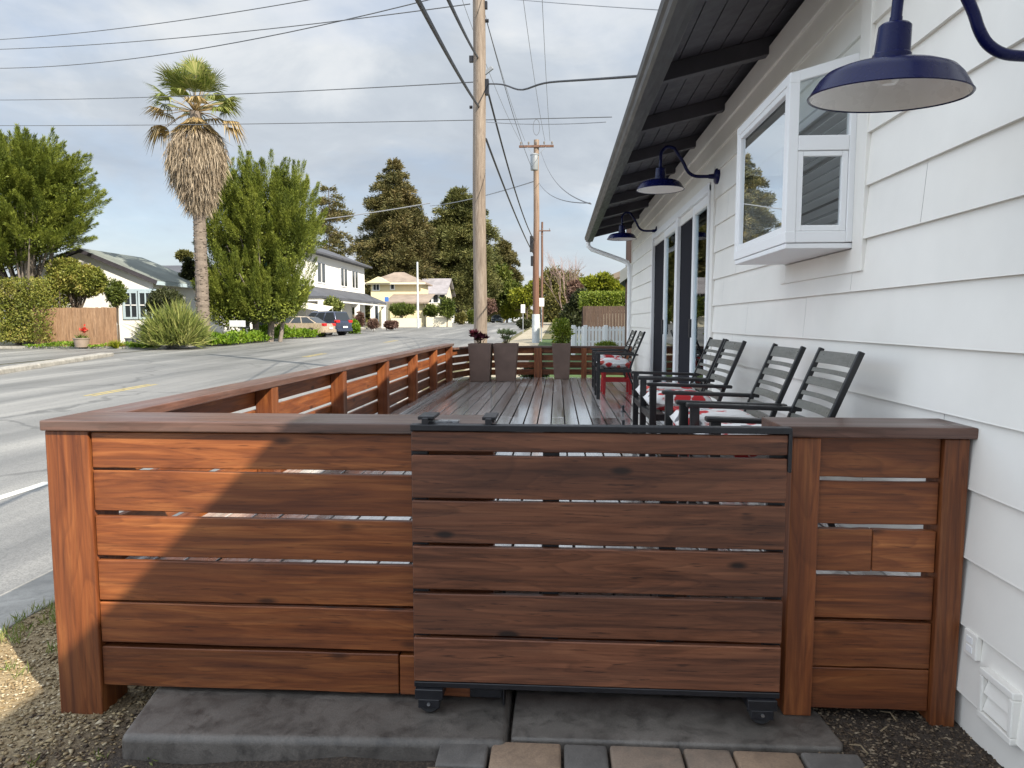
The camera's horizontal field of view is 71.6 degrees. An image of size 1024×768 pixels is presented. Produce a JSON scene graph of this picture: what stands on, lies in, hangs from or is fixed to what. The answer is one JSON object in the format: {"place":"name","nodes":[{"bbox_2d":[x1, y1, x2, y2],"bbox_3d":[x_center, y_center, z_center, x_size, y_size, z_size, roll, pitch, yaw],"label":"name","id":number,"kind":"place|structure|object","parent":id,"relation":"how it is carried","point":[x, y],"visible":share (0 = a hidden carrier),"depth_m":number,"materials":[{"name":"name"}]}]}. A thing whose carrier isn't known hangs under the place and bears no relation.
{"place":"outdoors","nodes":[
{"label":"outdoors","id":0,"kind":"place"},
{"bbox_2d":[0,349,153,363],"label":"sidewalk","id":1,"kind":"structure","parent":0,"point":[14,355],"depth_m":30.24,"materials":[{"name":"concrete"}]},
{"bbox_2d":[0,0,307,39],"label":"overhead wire","id":2,"kind":"object","parent":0,"point":[163,22],"visible":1,"depth_m":22.95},
{"bbox_2d":[0,322,544,594],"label":"road","id":3,"kind":"structure","parent":0,"point":[30,399],"depth_m":17.74,"materials":[{"name":"asphalt"}]},
{"bbox_2d":[0,482,47,499],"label":"fog line","id":4,"kind":"object","parent":3,"relation":"on","point":[6,495],"visible":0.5,"depth_m":6.66,"materials":[{"name":"white paint"}]},
{"bbox_2d":[0,353,113,373],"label":"kerb","id":5,"kind":"structure","parent":3,"relation":"on","point":[27,366],"depth_m":23.24,"materials":[{"name":"concrete"}]},
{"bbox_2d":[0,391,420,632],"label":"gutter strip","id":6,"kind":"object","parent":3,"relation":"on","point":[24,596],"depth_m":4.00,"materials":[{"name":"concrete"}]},
{"bbox_2d":[274,316,335,336],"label":"sedan car","id":7,"kind":"object","parent":3,"relation":"on","point":[319,324],"visible":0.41,"depth_m":48.98,"materials":[{"name":"beige paint"}]},
{"bbox_2d":[308,311,352,335],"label":"suv car","id":8,"kind":"object","parent":3,"relation":"on","point":[342,321],"visible":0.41,"depth_m":52.21,"materials":[{"name":"blue paint"}]},
{"bbox_2d":[0,322,580,390],"bbox_3d":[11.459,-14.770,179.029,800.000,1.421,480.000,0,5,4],"label":"ground","id":9,"kind":"structure","parent":0,"point":[547,334],"depth_m":48.66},
{"bbox_2d":[0,124,111,344],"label":"tree","id":10,"kind":"object","parent":9,"relation":"on","point":[43,205],"visible":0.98,"depth_m":34.99,"materials":[{"name":"green plant"}]},
{"bbox_2d":[43,256,110,307],"bbox_3d":[-22.276,-4.232,36.740,3.345,4.714,2.720,0,5,4],"label":"clipped tree","id":11,"kind":"object","parent":9,"relation":"on","point":[79,282],"visible":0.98,"depth_m":35.84,"materials":[{"name":"green plant"}]},
{"bbox_2d":[0,344,164,345],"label":"sandy verge","id":12,"kind":"structure","parent":9,"relation":"on","point":[14,345],"depth_m":36.07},
{"bbox_2d":[0,275,76,343],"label":"clipped hedge","id":13,"kind":"object","parent":12,"relation":"on","point":[7,326],"visible":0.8,"depth_m":34.99,"materials":[{"name":"green plant"}]},
{"bbox_2d":[33,307,117,345],"bbox_3d":[-21.660,-2.821,35.246,4.248,1.964,0.148,0,5,2],"label":"board fence","id":14,"kind":"object","parent":12,"relation":"on","point":[99,323],"visible":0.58,"depth_m":35.15,"materials":[{"name":"wood"}]},
{"bbox_2d":[22,340,156,347],"bbox_3d":[-20.371,-1.940,34.383,6.631,0.384,0.962,0,5,4],"label":"grass mound","id":15,"kind":"object","parent":9,"relation":"on","point":[71,344],"depth_m":34.21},
{"bbox_2d":[102,278,129,340],"bbox_3d":[-20.244,-3.635,36.377,1.116,3.588,1.242,5,7,44],"label":"tree","id":16,"kind":"object","parent":9,"relation":"on","point":[115,294],"visible":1,"depth_m":36.12,"materials":[{"name":"green plant"}]},
{"bbox_2d":[10,248,239,343],"bbox_3d":[-23.479,-5.394,46.270,9.119,5.488,14.050,0,5,4],"label":"bungalow","id":17,"kind":"object","parent":9,"relation":"on","point":[139,277],"visible":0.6,"depth_m":39.50,"materials":[{"name":"grey"}]},
{"bbox_2d":[123,291,138,318],"bbox_3d":[-21.147,-4.377,39.384,0.897,1.557,0.057,0,5,4],"label":"window","id":18,"kind":"structure","parent":17,"relation":"in","point":[128,311],"depth_m":39.39,"materials":[{"name":"grey"}]},
{"bbox_2d":[138,291,152,318],"bbox_3d":[-20.292,-4.372,39.329,0.897,1.557,0.057,0,5,4],"label":"window","id":19,"kind":"structure","parent":17,"relation":"in","point":[142,295],"depth_m":39.32,"materials":[{"name":"grey"}]},
{"bbox_2d":[144,286,186,312],"bbox_3d":[-18.404,-3.589,37.520,2.219,3.260,1.987,0,5,4],"label":"shrub","id":20,"kind":"object","parent":9,"relation":"on","point":[158,294],"visible":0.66,"depth_m":37.02,"materials":[{"name":"green plant"}]},
{"bbox_2d":[120,292,221,349],"bbox_3d":[-15.962,-2.841,33.582,4.238,3.449,3.986,0,5,4],"label":"flax bush","id":21,"kind":"object","parent":9,"relation":"on","point":[175,325],"visible":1,"depth_m":32.85,"materials":[{"name":"plant"}]},
{"bbox_2d":[173,249,193,262],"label":"broadleaf tree","id":22,"kind":"object","parent":9,"relation":"on","point":[180,254],"visible":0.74,"depth_m":62.79,"materials":[{"name":"green plant"}]},
{"bbox_2d":[177,256,194,280],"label":"shrub","id":23,"kind":"object","parent":9,"relation":"on","point":[187,270],"visible":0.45,"depth_m":43.62,"materials":[{"name":"green plant"}]},
{"bbox_2d":[0,326,381,348],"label":"kerb","id":24,"kind":"structure","parent":9,"relation":"on","point":[68,347],"depth_m":34.38,"materials":[{"name":"concrete"}]},
{"bbox_2d":[139,54,247,345],"bbox_3d":[-16.210,-9.339,36.705,5.216,14.866,5.201,-2,5,-23],"label":"fan palm","id":25,"kind":"object","parent":9,"relation":"on","point":[195,183],"visible":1,"depth_m":35.95,"materials":[{"name":"plant"}]},
{"bbox_2d":[190,144,329,341],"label":"tree","id":26,"kind":"object","parent":9,"relation":"on","point":[266,235],"visible":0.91,"depth_m":40.24,"materials":[{"name":"green plant"}]},
{"bbox_2d":[203,323,323,345],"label":"ground cover","id":27,"kind":"object","parent":9,"relation":"on","point":[235,336],"visible":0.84,"depth_m":40.39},
{"bbox_2d":[226,247,385,332],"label":"two storey house","id":28,"kind":"structure","parent":9,"relation":"on","point":[340,277],"depth_m":65.73,"materials":[{"name":"paint"}]},
{"bbox_2d":[317,295,344,310],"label":"shrub","id":29,"kind":"object","parent":9,"relation":"on","point":[336,303],"visible":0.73,"depth_m":55.66,"materials":[{"name":"green plant"}]},
{"bbox_2d":[314,184,354,256],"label":"conifer tree","id":30,"kind":"object","parent":9,"relation":"on","point":[335,237],"visible":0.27,"depth_m":91.96,"materials":[{"name":"green plant"}]},
{"bbox_2d":[347,156,441,311],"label":"conifer tree","id":31,"kind":"object","parent":9,"relation":"on","point":[398,240],"visible":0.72,"depth_m":108.89,"materials":[{"name":"green plant"}]},
{"bbox_2d":[365,272,434,325],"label":"yellow house","id":32,"kind":"structure","parent":9,"relation":"on","point":[396,287],"depth_m":88.31,"materials":[{"name":"beige"}]},
{"bbox_2d":[389,302,416,317],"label":"shrub","id":33,"kind":"object","parent":9,"relation":"on","point":[401,309],"visible":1,"depth_m":82.10,"materials":[{"name":"green plant"}]},
{"bbox_2d":[391,318,420,326],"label":"garden wall","id":34,"kind":"structure","parent":9,"relation":"on","point":[407,322],"depth_m":80.61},
{"bbox_2d":[422,278,455,316],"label":"grey roofed house","id":35,"kind":"structure","parent":9,"relation":"on","point":[442,287],"depth_m":106.15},
{"bbox_2d":[426,317,451,326],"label":"garden wall","id":36,"kind":"structure","parent":9,"relation":"on","point":[436,321],"depth_m":82.40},
{"bbox_2d":[436,296,456,326],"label":"tree","id":37,"kind":"object","parent":9,"relation":"on","point":[446,309],"visible":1,"depth_m":81.69,"materials":[{"name":"green plant"}]},
{"bbox_2d":[365,306,556,321],"bbox_3d":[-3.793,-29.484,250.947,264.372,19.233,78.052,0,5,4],"label":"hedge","id":38,"kind":"object","parent":9,"relation":"on","point":[530,313],"visible":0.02,"depth_m":218.84,"materials":[{"name":"green plant"}]},
{"bbox_2d":[425,185,503,316],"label":"conifer tree","id":39,"kind":"object","parent":9,"relation":"on","point":[453,234],"visible":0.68,"depth_m":113.81,"materials":[{"name":"green plant"}]},
{"bbox_2d":[469,0,492,342],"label":"utility pole","id":40,"kind":"object","parent":9,"relation":"on","point":[480,83],"visible":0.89,"depth_m":17.56,"materials":[{"name":"brown wood"}]},
{"bbox_2d":[0,0,427,68],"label":"overhead wire","id":41,"kind":"object","parent":40,"relation":"attached to","point":[228,43],"visible":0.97,"depth_m":21.86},
{"bbox_2d":[0,3,469,49],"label":"overhead wire","id":42,"kind":"object","parent":40,"relation":"attached to","point":[251,30],"visible":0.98,"depth_m":20.95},
{"bbox_2d":[25,82,472,99],"bbox_3d":[-12.526,-10.049,24.567,27.388,3.972,0.026,3,6,32],"label":"overhead wire","id":43,"kind":"object","parent":40,"relation":"attached to","point":[262,92],"visible":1,"depth_m":21.37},
{"bbox_2d":[415,0,479,107],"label":"overhead wire","id":44,"kind":"object","parent":40,"relation":"attached to","point":[429,22],"visible":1,"depth_m":8.47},
{"bbox_2d":[447,0,478,58],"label":"overhead wire","id":45,"kind":"object","parent":40,"relation":"attached to","point":[449,2],"visible":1,"depth_m":10.73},
{"bbox_2d":[486,138,532,252],"bbox_3d":[0.262,-6.685,28.567,0.056,0.749,22.005,0,5,5],"label":"overhead wire","id":46,"kind":"object","parent":40,"relation":"attached to","point":[489,148],"visible":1,"depth_m":22.19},
{"bbox_2d":[488,94,533,239],"bbox_3d":[0.303,-7.626,28.482,0.052,1.305,22.008,0,5,5],"label":"overhead wire","id":47,"kind":"object","parent":40,"relation":"attached to","point":[506,159],"visible":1,"depth_m":22.14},
{"bbox_2d":[488,75,636,90],"bbox_3d":[0.482,-5.567,13.061,0.036,2.894,9.413,-1,5,-13],"label":"overhead wire","id":48,"kind":"object","parent":40,"relation":"attached to","point":[601,78],"visible":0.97,"depth_m":11.07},
{"bbox_2d":[487,235,524,322],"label":"conifer tree","id":49,"kind":"object","parent":9,"relation":"on","point":[509,255],"visible":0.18,"depth_m":132.41,"materials":[{"name":"green plant"}]},
{"bbox_2d":[491,262,522,322],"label":"broadleaf tree","id":50,"kind":"object","parent":9,"relation":"on","point":[509,283],"visible":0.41,"depth_m":122.29,"materials":[{"name":"green plant"}]},
{"bbox_2d":[499,280,544,319],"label":"broadleaf tree","id":51,"kind":"object","parent":9,"relation":"on","point":[518,297],"visible":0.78,"depth_m":116.58,"materials":[{"name":"green plant"}]},
{"bbox_2d":[519,119,553,342],"bbox_3d":[1.347,-8.322,39.224,1.830,12.295,0.808,-1,5,-15],"label":"utility pole","id":52,"kind":"object","parent":9,"relation":"on","point":[534,168],"visible":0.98,"depth_m":39.32,"materials":[{"name":"red wood"}]},
{"bbox_2d":[539,222,550,327],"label":"utility pole","id":53,"kind":"object","parent":9,"relation":"on","point":[542,230],"visible":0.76,"depth_m":76.98,"materials":[{"name":"red wood"}]},
{"bbox_2d":[539,264,583,320],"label":"broadleaf tree","id":54,"kind":"object","parent":9,"relation":"on","point":[552,305],"visible":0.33,"depth_m":92.57,"materials":[{"name":"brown plant"}]},
{"bbox_2d":[543,250,585,309],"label":"bare tree","id":55,"kind":"object","parent":9,"relation":"on","point":[572,278],"visible":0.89,"depth_m":86.14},
{"bbox_2d":[620,229,631,344],"bbox_3d":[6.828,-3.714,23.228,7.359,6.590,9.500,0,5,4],"label":"downspout","id":56,"kind":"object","parent":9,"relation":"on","point":[623,276],"depth_m":19.08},
{"bbox_2d":[585,0,1023,767],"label":"white house","id":57,"kind":"structure","parent":9,"relation":"on","point":[889,246],"depth_m":3.47,"materials":[{"name":"paint"}]},
{"bbox_2d":[607,211,656,240],"bbox_3d":[1.782,-2.346,10.494,0.751,0.406,0.442,0,5,4],"label":"barn lamp","id":58,"kind":"object","parent":57,"relation":"attached to","point":[621,235],"visible":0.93,"depth_m":10.47,"materials":[{"name":"blue metal"}]},
{"bbox_2d":[649,212,676,382],"bbox_3d":[2.106,-0.989,9.807,0.092,2.380,2.260,0,5,4],"label":"sliding door","id":59,"kind":"structure","parent":57,"relation":"in","point":[663,262],"depth_m":9.81,"materials":[{"name":"white plastic"}]},
{"bbox_2d":[636,145,719,193],"bbox_3d":[1.530,-2.002,6.567,0.751,0.406,0.442,0,5,4],"label":"barn lamp","id":60,"kind":"object","parent":57,"relation":"attached to","point":[660,183],"visible":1,"depth_m":6.55,"materials":[{"name":"blue metal"}]},
{"bbox_2d":[673,182,710,390],"bbox_3d":[1.974,-0.809,7.754,0.092,2.380,1.850,0,5,4],"label":"sliding door","id":61,"kind":"structure","parent":57,"relation":"in","point":[692,238],"depth_m":7.72,"materials":[{"name":"white plastic"}]},
{"bbox_2d":[734,52,859,264],"bbox_3d":[1.578,-1.190,4.004,0.371,0.944,1.034,0,5,4],"label":"garden window","id":62,"kind":"structure","parent":57,"relation":"in","point":[772,151],"depth_m":3.75,"materials":[{"name":"white plastic"}]},
{"bbox_2d":[807,0,1023,112],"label":"barn lamp","id":63,"kind":"object","parent":57,"relation":"attached to","point":[893,74],"visible":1,"depth_m":2.04,"materials":[{"name":"blue metal"}]},
{"bbox_2d":[0,117,610,125],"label":"overhead wire","id":64,"kind":"object","parent":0,"point":[305,123],"visible":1,"depth_m":25.78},
{"bbox_2d":[0,0,660,321],"label":"sky","id":65,"kind":"structure","parent":0,"point":[142,219],"materials":[{"name":"grey"}]},
{"bbox_2d":[0,605,1001,767],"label":"soil","id":66,"kind":"structure","parent":0,"point":[115,760],"depth_m":2.61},
{"bbox_2d":[0,597,56,679],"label":"verge grass","id":67,"kind":"structure","parent":66,"relation":"on","point":[15,617],"depth_m":3.56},
{"bbox_2d":[0,643,149,767],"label":"wood chips","id":68,"kind":"object","parent":66,"relation":"on","point":[68,757],"visible":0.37,"depth_m":2.75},
{"bbox_2d":[0,605,155,767],"bbox_3d":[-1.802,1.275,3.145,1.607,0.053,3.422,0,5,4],"label":"wood chips","id":69,"kind":"object","parent":66,"relation":"on","point":[2,690],"visible":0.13,"depth_m":2.85,"materials":[{"name":"wood"}]},
{"bbox_2d":[39,412,495,713],"bbox_3d":[-0.929,0.733,2.835,1.735,1.206,0.268,0,5,4],"label":"wooden fence","id":70,"kind":"object","parent":66,"relation":"on","point":[93,491],"visible":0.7,"depth_m":2.73,"materials":[{"name":"wood"}]},
{"bbox_2d":[122,687,513,763],"bbox_3d":[-0.717,1.349,2.772,1.431,0.270,0.614,0,5,4],"label":"concrete step","id":71,"kind":"object","parent":66,"relation":"on","point":[182,725],"visible":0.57,"depth_m":2.56,"materials":[{"name":"concrete"}]},
{"bbox_2d":[470,689,506,704],"bbox_3d":[-0.091,1.166,2.728,0.135,0.082,0.110,0,5,4],"label":"floor guide","id":72,"kind":"object","parent":71,"relation":"on","point":[493,693],"visible":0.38,"depth_m":2.70,"materials":[{"name":"black metal"}]},
{"bbox_2d":[410,412,792,723],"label":"rolling gate","id":73,"kind":"structure","parent":71,"relation":"on","point":[666,571],"depth_m":2.56,"materials":[{"name":"brown wood"}]},
{"bbox_2d":[435,744,488,767],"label":"paver","id":74,"kind":"object","parent":66,"relation":"on","point":[463,756],"visible":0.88,"depth_m":2.40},
{"bbox_2d":[114,377,920,653],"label":"wooden deck","id":75,"kind":"structure","parent":66,"relation":"on","point":[539,400],"depth_m":8.17,"materials":[{"name":"wood"}]},
{"bbox_2d":[87,343,453,558],"bbox_3d":[-1.399,0.074,7.667,0.175,0.736,9.546,0,5,4],"label":"side railing","id":76,"kind":"object","parent":75,"relation":"on","point":[264,395],"visible":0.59,"depth_m":5.83,"materials":[{"name":"wood"}]},
{"bbox_2d":[468,343,492,381],"bbox_3d":[-0.548,-0.382,12.476,0.403,0.664,0.403,0,5,4],"label":"planter","id":77,"kind":"object","parent":75,"relation":"on","point":[480,359],"visible":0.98,"depth_m":12.30,"materials":[{"name":"brown metal"}]},
{"bbox_2d":[469,329,489,343],"bbox_3d":[-0.586,-0.820,12.449,0.362,0.329,0.420,3,6,28],"label":"burgundy plant","id":78,"kind":"object","parent":77,"relation":"on","point":[476,335],"visible":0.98,"depth_m":12.39,"materials":[{"name":"purple plant"}]},
{"bbox_2d":[493,343,518,380],"bbox_3d":[-0.104,-0.389,12.561,0.430,0.664,0.430,0,5,4],"label":"planter","id":79,"kind":"object","parent":75,"relation":"on","point":[505,358],"visible":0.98,"depth_m":12.37,"materials":[{"name":"brown metal"}]},
{"bbox_2d":[496,328,517,343],"bbox_3d":[-0.126,-0.831,12.504,0.318,0.341,0.476,5,7,42],"label":"pale plant","id":80,"kind":"object","parent":79,"relation":"on","point":[507,332],"visible":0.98,"depth_m":12.48,"materials":[{"name":"green plant"}]},
{"bbox_2d":[453,346,631,378],"bbox_3d":[0.483,-0.369,13.245,3.525,0.668,0.859,-1,5,-15],"label":"back railing","id":81,"kind":"object","parent":75,"relation":"on","point":[538,364],"visible":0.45,"depth_m":13.38,"materials":[{"name":"wood"}]},
{"bbox_2d":[552,343,570,378],"bbox_3d":[0.903,-0.427,13.052,0.341,0.654,0.341,0,5,4],"label":"planter","id":82,"kind":"object","parent":75,"relation":"on","point":[561,358],"visible":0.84,"depth_m":12.90,"materials":[{"name":"brown metal"}]},
{"bbox_2d":[549,317,574,343],"bbox_3d":[0.914,-0.939,13.002,0.449,0.614,0.454,-4,7,-40],"label":"clipped bush","id":83,"kind":"object","parent":82,"relation":"on","point":[558,327],"visible":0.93,"depth_m":12.93,"materials":[{"name":"green plant"}]},
{"bbox_2d":[591,330,636,390],"bbox_3d":[1.568,-0.374,10.982,0.673,0.918,0.585,0,5,4],"label":"patio chair","id":84,"kind":"object","parent":75,"relation":"on","point":[626,348],"visible":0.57,"depth_m":10.99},
{"bbox_2d":[601,361,631,394],"bbox_3d":[1.522,-0.103,10.375,0.425,0.476,0.400,0,5,4],"label":"side table","id":85,"kind":"object","parent":75,"relation":"on","point":[605,379],"visible":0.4,"depth_m":10.20,"materials":[{"name":"red paint"}]},
{"bbox_2d":[593,331,645,398],"bbox_3d":[1.470,-0.269,9.770,0.673,0.918,0.585,0,5,4],"label":"patio chair","id":86,"kind":"object","parent":75,"relation":"on","point":[599,369],"visible":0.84,"depth_m":9.53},
{"bbox_2d":[596,357,629,367],"bbox_3d":[1.389,-0.293,9.773,0.450,0.139,0.500,0,5,3],"label":"seat cushion","id":87,"kind":"object","parent":86,"relation":"on","point":[610,362],"visible":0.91,"depth_m":9.55,"materials":[{"name":"fabric"}]},
{"bbox_2d":[631,337,724,424],"bbox_3d":[1.321,0.086,5.717,0.673,0.918,0.585,0,5,4],"label":"patio chair","id":88,"kind":"object","parent":75,"relation":"on","point":[711,342],"visible":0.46,"depth_m":5.90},
{"bbox_2d":[635,382,694,394],"bbox_3d":[1.240,0.061,5.720,0.450,0.139,0.500,0,5,1],"label":"seat cushion","id":89,"kind":"object","parent":88,"relation":"on","point":[637,389],"visible":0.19,"depth_m":5.53,"materials":[{"name":"fabric"}]},
{"bbox_2d":[637,339,746,455],"bbox_3d":[1.272,0.140,5.106,0.673,0.918,0.585,0,5,3],"label":"patio chair","id":90,"kind":"object","parent":75,"relation":"on","point":[651,413],"visible":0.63,"depth_m":5.01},
{"bbox_2d":[643,389,711,410],"bbox_3d":[1.191,0.115,5.109,0.450,0.139,0.500,0,5,1],"label":"seat cushion","id":91,"kind":"object","parent":90,"relation":"on","point":[660,404],"visible":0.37,"depth_m":4.90,"materials":[{"name":"fabric"}]},
{"bbox_2d":[662,343,805,503],"bbox_3d":[1.222,0.235,4.012,0.673,0.918,0.585,0,5,4],"label":"patio chair","id":92,"kind":"object","parent":75,"relation":"on","point":[795,354],"visible":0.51,"depth_m":4.00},
{"bbox_2d":[670,408,753,433],"bbox_3d":[1.141,0.210,4.014,0.450,0.139,0.500,0,5,4],"label":"seat cushion","id":93,"kind":"object","parent":92,"relation":"on","point":[674,416],"visible":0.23,"depth_m":3.90,"materials":[{"name":"fabric"}]},
{"bbox_2d":[686,347,864,550],"bbox_3d":[1.205,0.292,3.360,0.673,0.918,0.585,0,5,5],"label":"patio chair","id":94,"kind":"object","parent":75,"relation":"on","point":[852,362],"visible":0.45,"depth_m":3.36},
{"bbox_2d":[707,423,766,457],"bbox_3d":[1.124,0.268,3.361,0.450,0.139,0.500,0,5,1],"label":"seat cushion","id":95,"kind":"object","parent":94,"relation":"on","point":[745,456],"visible":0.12,"depth_m":3.16,"materials":[{"name":"fabric"}]},
{"bbox_2d":[489,742,560,767],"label":"paver","id":96,"kind":"object","parent":66,"relation":"on","point":[522,755],"visible":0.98,"depth_m":2.40,"materials":[{"name":"concrete"}]},
{"bbox_2d":[564,744,608,767],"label":"paver","id":97,"kind":"object","parent":66,"relation":"on","point":[584,756],"visible":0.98,"depth_m":2.40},
{"bbox_2d":[610,746,684,767],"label":"paver","id":98,"kind":"object","parent":66,"relation":"on","point":[636,757],"visible":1,"depth_m":2.39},
{"bbox_2d":[511,690,842,756],"bbox_3d":[0.589,1.355,2.732,1.156,0.264,0.528,0,5,4],"label":"concrete step","id":99,"kind":"object","parent":66,"relation":"on","point":[609,720],"visible":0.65,"depth_m":2.58,"materials":[{"name":"concrete"}]},
{"bbox_2d":[683,749,735,767],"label":"paver","id":100,"kind":"object","parent":66,"relation":"on","point":[699,758],"visible":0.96,"depth_m":2.39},
{"bbox_2d":[733,751,803,767],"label":"paver","id":101,"kind":"object","parent":66,"relation":"on","point":[747,759],"visible":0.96,"depth_m":2.38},
{"bbox_2d":[801,753,864,767],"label":"paver","id":102,"kind":"object","parent":66,"relation":"on","point":[818,760],"visible":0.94,"depth_m":2.37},
{"bbox_2d":[761,417,978,726],"bbox_3d":[1.307,0.694,2.684,0.676,1.109,0.258,0,5,4],"label":"wooden fence","id":103,"kind":"object","parent":66,"relation":"on","point":[870,664],"visible":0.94,"depth_m":2.58,"materials":[{"name":"wood"}]},
{"bbox_2d":[812,707,1003,767],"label":"soil litter","id":104,"kind":"object","parent":66,"relation":"on","point":[886,740],"visible":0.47,"depth_m":2.50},
{"bbox_2d":[464,323,550,376],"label":"pavement","id":105,"kind":"structure","parent":0,"point":[524,339],"depth_m":42.94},
{"bbox_2d":[521,339,623,378],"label":"lawn","id":106,"kind":"structure","parent":0,"point":[545,342],"depth_m":25.32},
{"bbox_2d":[558,286,589,342],"bbox_3d":[3.268,-3.596,37.709,2.020,3.198,1.587,0,5,4],"label":"shrub","id":107,"kind":"object","parent":106,"relation":"on","point":[571,311],"visible":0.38,"depth_m":37.32,"materials":[{"name":"green plant"}]},
{"bbox_2d":[565,278,584,300],"bbox_3d":[3.510,-4.060,39.657,1.273,3.724,1.293,0,5,4],"label":"shrub","id":108,"kind":"object","parent":106,"relation":"on","point":[572,285],"visible":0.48,"depth_m":39.30,"materials":[{"name":"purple plant"}]},
{"bbox_2d":[571,325,624,354],"bbox_3d":[3.559,-1.650,26.821,2.658,1.140,0.130,0,5,4],"label":"picket fence","id":109,"kind":"object","parent":106,"relation":"on","point":[606,330],"visible":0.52,"depth_m":26.79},
{"bbox_2d":[577,289,624,308],"bbox_3d":[4.975,-4.052,34.617,3.595,1.165,2.047,0,5,4],"label":"clipped hedge","id":110,"kind":"object","parent":106,"relation":"on","point":[601,298],"visible":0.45,"depth_m":34.02,"materials":[{"name":"green plant"}]},
{"bbox_2d":[578,270,624,292],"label":"bush","id":111,"kind":"object","parent":106,"relation":"on","point":[604,280],"visible":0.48,"depth_m":40.86,"materials":[{"name":"green plant"}]},
{"bbox_2d":[582,306,624,345],"bbox_3d":[4.956,-2.695,33.703,3.267,2.017,0.147,0,5,4],"label":"board fence","id":112,"kind":"object","parent":106,"relation":"on","point":[601,316],"visible":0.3,"depth_m":33.64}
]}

